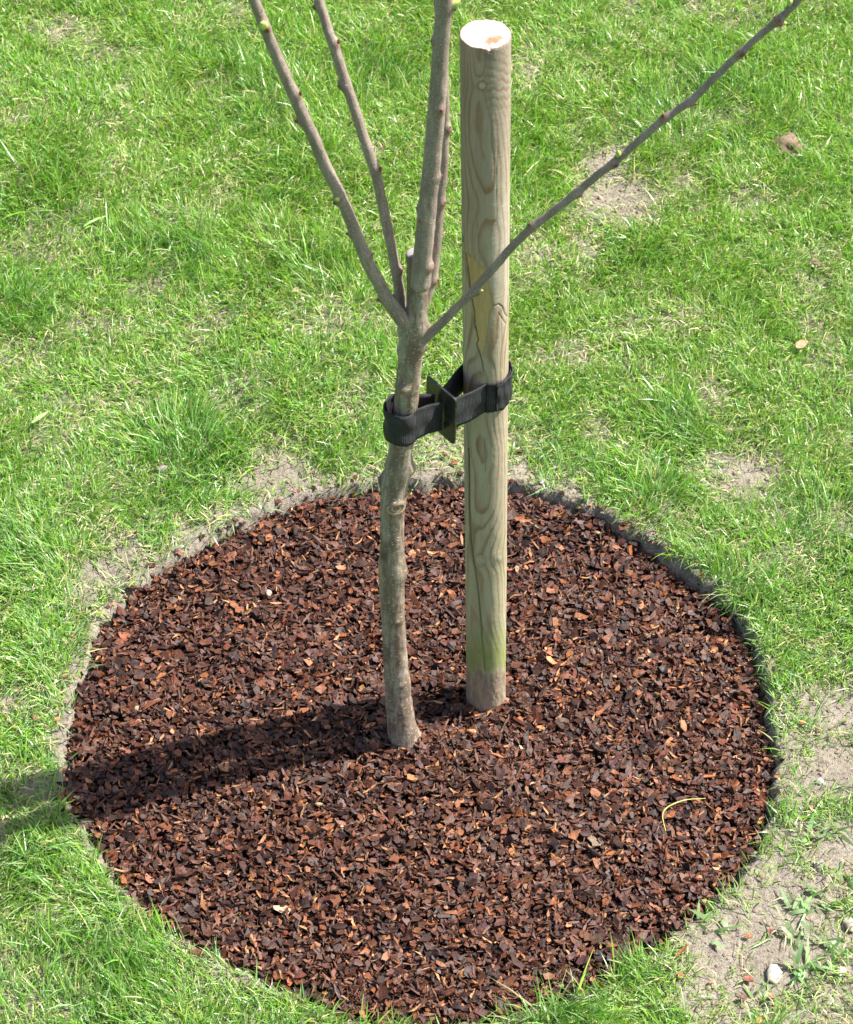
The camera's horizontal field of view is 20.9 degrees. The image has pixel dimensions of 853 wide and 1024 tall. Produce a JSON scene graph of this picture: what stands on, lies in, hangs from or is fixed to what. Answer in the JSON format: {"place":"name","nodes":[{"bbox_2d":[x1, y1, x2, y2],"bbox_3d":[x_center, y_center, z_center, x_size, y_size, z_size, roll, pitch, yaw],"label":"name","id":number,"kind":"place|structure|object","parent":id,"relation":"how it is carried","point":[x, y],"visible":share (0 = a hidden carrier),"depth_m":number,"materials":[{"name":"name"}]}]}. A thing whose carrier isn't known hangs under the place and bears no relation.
{"place":"outdoors","nodes":[
{"label":"outdoors","id":0,"kind":"place"},
{"bbox_2d":[0,0,852,1023],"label":"ground","id":1,"kind":"structure","parent":0,"point":[830,770],"depth_m":3.78,"materials":[{"name":"soil"}]},
{"bbox_2d":[31,411,47,423],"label":"broad grass leaf","id":2,"kind":"object","parent":1,"relation":"on","point":[40,416],"visible":1,"depth_m":3.96,"materials":[{"name":"green plant"}]},
{"bbox_2d":[82,216,105,227],"bbox_3d":[-0.620,-0.542,4.313,0.050,0.007,0.006,-28,61,-17],"label":"broad grass leaf","id":3,"kind":"object","parent":1,"relation":"on","point":[92,221],"visible":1,"depth_m":4.31,"materials":[{"name":"green plant"}]},
{"bbox_2d":[155,464,168,474],"bbox_3d":[-0.444,-0.072,3.895,0.025,0.013,0.021,-24,54,-33],"label":"stone","id":4,"kind":"object","parent":1,"relation":"on","point":[162,466],"visible":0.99,"depth_m":3.89,"materials":[{"name":"beige stone"}]},
{"bbox_2d":[55,471,785,1023],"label":"bark mulch","id":5,"kind":"object","parent":1,"relation":"on","point":[483,779],"visible":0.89,"depth_m":3.47,"materials":[{"name":"brown wood"}]},
{"bbox_2d":[266,590,271,595],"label":"pebble","id":6,"kind":"object","parent":5,"relation":"on","point":[268,592],"visible":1,"depth_m":3.70,"materials":[{"name":"stone"}]},
{"bbox_2d":[460,20,510,712],"bbox_3d":[0.081,-0.099,3.155,0.086,1.324,0.062,0,47,0],"label":"wooden stake","id":7,"kind":"object","parent":5,"relation":"in","point":[485,88],"visible":0.92,"depth_m":2.98,"materials":[{"name":"brown wood"}]},
{"bbox_2d":[248,0,802,754],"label":"young tree","id":8,"kind":"object","parent":5,"relation":"in","point":[416,330],"visible":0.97,"depth_m":2.78,"materials":[{"name":"brown plant"}]},
{"bbox_2d":[383,360,513,446],"bbox_3d":[0.033,-0.142,3.043,0.203,0.081,0.073,-34,55,-28],"label":"tree tie","id":9,"kind":"object","parent":8,"relation":"attached to","point":[445,410],"visible":0.87,"depth_m":3.03,"materials":[{"name":"black rubber"}]},
{"bbox_2d":[662,798,705,831],"bbox_3d":[0.374,0.437,3.414,0.087,0.012,0.025,-34,55,-28],"label":"straw stem","id":10,"kind":"object","parent":5,"relation":"on","point":[673,804],"visible":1,"depth_m":3.41,"materials":[{"name":"beige plant"}]},
{"bbox_2d":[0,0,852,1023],"bbox_3d":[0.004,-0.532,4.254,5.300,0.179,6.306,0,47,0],"label":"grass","id":11,"kind":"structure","parent":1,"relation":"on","point":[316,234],"depth_m":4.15,"materials":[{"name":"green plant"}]},
{"bbox_2d":[795,340,806,348],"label":"dry leaf","id":12,"kind":"object","parent":11,"relation":"on","point":[800,344],"visible":1,"depth_m":4.08,"materials":[{"name":"beige plant"}]},
{"bbox_2d":[0,0,852,1023],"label":"dry thatch","id":13,"kind":"object","parent":1,"relation":"on","point":[668,332],"visible":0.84,"depth_m":4.11,"materials":[{"name":"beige plant"}]},
{"bbox_2d":[9,2,852,1023],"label":"soil crumbs","id":14,"kind":"object","parent":1,"relation":"on","point":[829,710],"visible":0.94,"depth_m":3.55,"materials":[{"name":"brown soil"}]},
{"bbox_2d":[517,397,527,404],"bbox_3d":[0.168,-0.191,4.006,0.022,0.012,0.020,10,48,10],"label":"stone","id":15,"kind":"object","parent":1,"relation":"on","point":[521,401],"visible":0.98,"depth_m":4.00,"materials":[{"name":"beige stone"}]},
{"bbox_2d":[676,944,688,957],"bbox_3d":[0.358,0.616,3.245,0.005,0.009,0.027,35,56,29],"label":"bark chip","id":16,"kind":"object","parent":1,"relation":"on","point":[681,951],"visible":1,"depth_m":3.25,"materials":[{"name":"brown wood"}]},
{"bbox_2d":[689,902,743,948],"bbox_3d":[0.408,0.582,3.275,0.078,0.027,0.056,32,54,26],"label":"grass weed","id":17,"kind":"object","parent":1,"relation":"on","point":[698,913],"depth_m":3.28,"materials":[{"name":"green plant"}]},
{"bbox_2d":[739,994,747,1001],"bbox_3d":[0.438,0.671,3.192,0.012,0.006,0.011,0,47,0],"label":"bark chip","id":18,"kind":"object","parent":1,"relation":"on","point":[744,996],"visible":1,"depth_m":3.19,"materials":[{"name":"brown wood"}]},
{"bbox_2d":[744,975,753,981],"bbox_3d":[0.448,0.650,3.216,0.014,0.006,0.009,0,47,0],"label":"bark chip","id":19,"kind":"object","parent":1,"relation":"on","point":[748,978],"visible":1,"depth_m":3.21,"materials":[{"name":"brown wood"}]},
{"bbox_2d":[743,983,777,1003],"bbox_3d":[0.464,0.666,3.200,0.047,0.024,0.038,0,47,0],"label":"grass weed","id":20,"kind":"object","parent":1,"relation":"on","point":[758,990],"depth_m":3.20,"materials":[{"name":"green plant"}]},
{"bbox_2d":[766,964,782,983],"bbox_3d":[0.485,0.645,3.225,0.023,0.011,0.029,12,59,9],"label":"stone","id":21,"kind":"object","parent":1,"relation":"on","point":[774,971],"visible":1,"depth_m":3.22,"materials":[{"name":"grey stone"}]},
{"bbox_2d":[769,132,804,155],"bbox_3d":[0.703,-0.716,4.495,0.080,0.025,0.070,19,57,31],"label":"earth clod","id":22,"kind":"object","parent":1,"relation":"on","point":[790,139],"visible":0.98,"depth_m":4.48,"materials":[{"name":"brown soil"}]},
{"bbox_2d":[778,919,807,950],"bbox_3d":[0.521,0.593,3.269,0.040,0.026,0.045,-29,53,-24],"label":"grass weed","id":23,"kind":"object","parent":1,"relation":"on","point":[790,934],"depth_m":3.27,"materials":[{"name":"green plant"}]},
{"bbox_2d":[776,813,826,844],"bbox_3d":[0.551,0.469,3.381,0.075,0.026,0.056,0,47,0],"label":"grass weed","id":24,"kind":"object","parent":1,"relation":"on","point":[804,839],"depth_m":3.39,"materials":[{"name":"green plant"}]},
{"bbox_2d":[779,878,834,933],"bbox_3d":[0.543,0.559,3.293,0.074,0.040,0.096,-13,48,-12],"label":"grass weed","id":25,"kind":"object","parent":1,"relation":"on","point":[802,906],"depth_m":3.30,"materials":[{"name":"green plant"}]},
{"bbox_2d":[783,936,836,994],"bbox_3d":[0.529,0.634,3.223,0.084,0.036,0.070,-31,54,-26],"label":"grass weed","id":26,"kind":"object","parent":1,"relation":"on","point":[798,973],"depth_m":3.23,"materials":[{"name":"green plant"}]},
{"bbox_2d":[806,257,825,269],"bbox_3d":[0.718,-0.456,4.255,0.030,0.013,0.034,-28,53,-24],"label":"earth clod","id":27,"kind":"object","parent":1,"relation":"on","point":[815,262],"visible":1,"depth_m":4.25,"materials":[{"name":"brown soil"}]},
{"bbox_2d":[813,858,825,870],"bbox_3d":[0.569,0.511,3.348,0.018,0.012,0.021,21,50,33],"label":"stone","id":28,"kind":"object","parent":1,"relation":"on","point":[816,866],"visible":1,"depth_m":3.34,"materials":[{"name":"grey stone"}]},
{"bbox_2d":[815,778,823,784],"bbox_3d":[0.587,0.402,3.449,0.012,0.009,0.012,-24,51,-21],"label":"pebble","id":29,"kind":"object","parent":1,"relation":"on","point":[821,780],"visible":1,"depth_m":3.45,"materials":[{"name":"white stone"}]},
{"bbox_2d":[802,812,852,853],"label":"grass weed","id":30,"kind":"object","parent":1,"relation":"on","point":[844,838],"depth_m":3.38,"materials":[{"name":"green plant"}]},
{"bbox_2d":[809,934,851,969],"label":"grass weed","id":31,"kind":"object","parent":1,"relation":"on","point":[833,944],"depth_m":3.25,"materials":[{"name":"green plant"}]},
{"bbox_2d":[827,872,852,897],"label":"grass weed","id":32,"kind":"object","parent":1,"relation":"on","point":[850,884],"depth_m":3.33,"materials":[{"name":"green plant"}]},
{"bbox_2d":[837,966,846,976],"bbox_3d":[0.578,0.641,3.228,0.014,0.010,0.018,27,45,33],"label":"pebble","id":33,"kind":"object","parent":1,"relation":"on","point":[842,969],"visible":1,"depth_m":3.23,"materials":[{"name":"white stone"}]},
{"bbox_2d":[842,916,852,931],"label":"stone","id":34,"kind":"object","parent":1,"relation":"on","point":[847,923],"visible":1,"depth_m":3.28,"materials":[{"name":"beige stone"}]}
]}

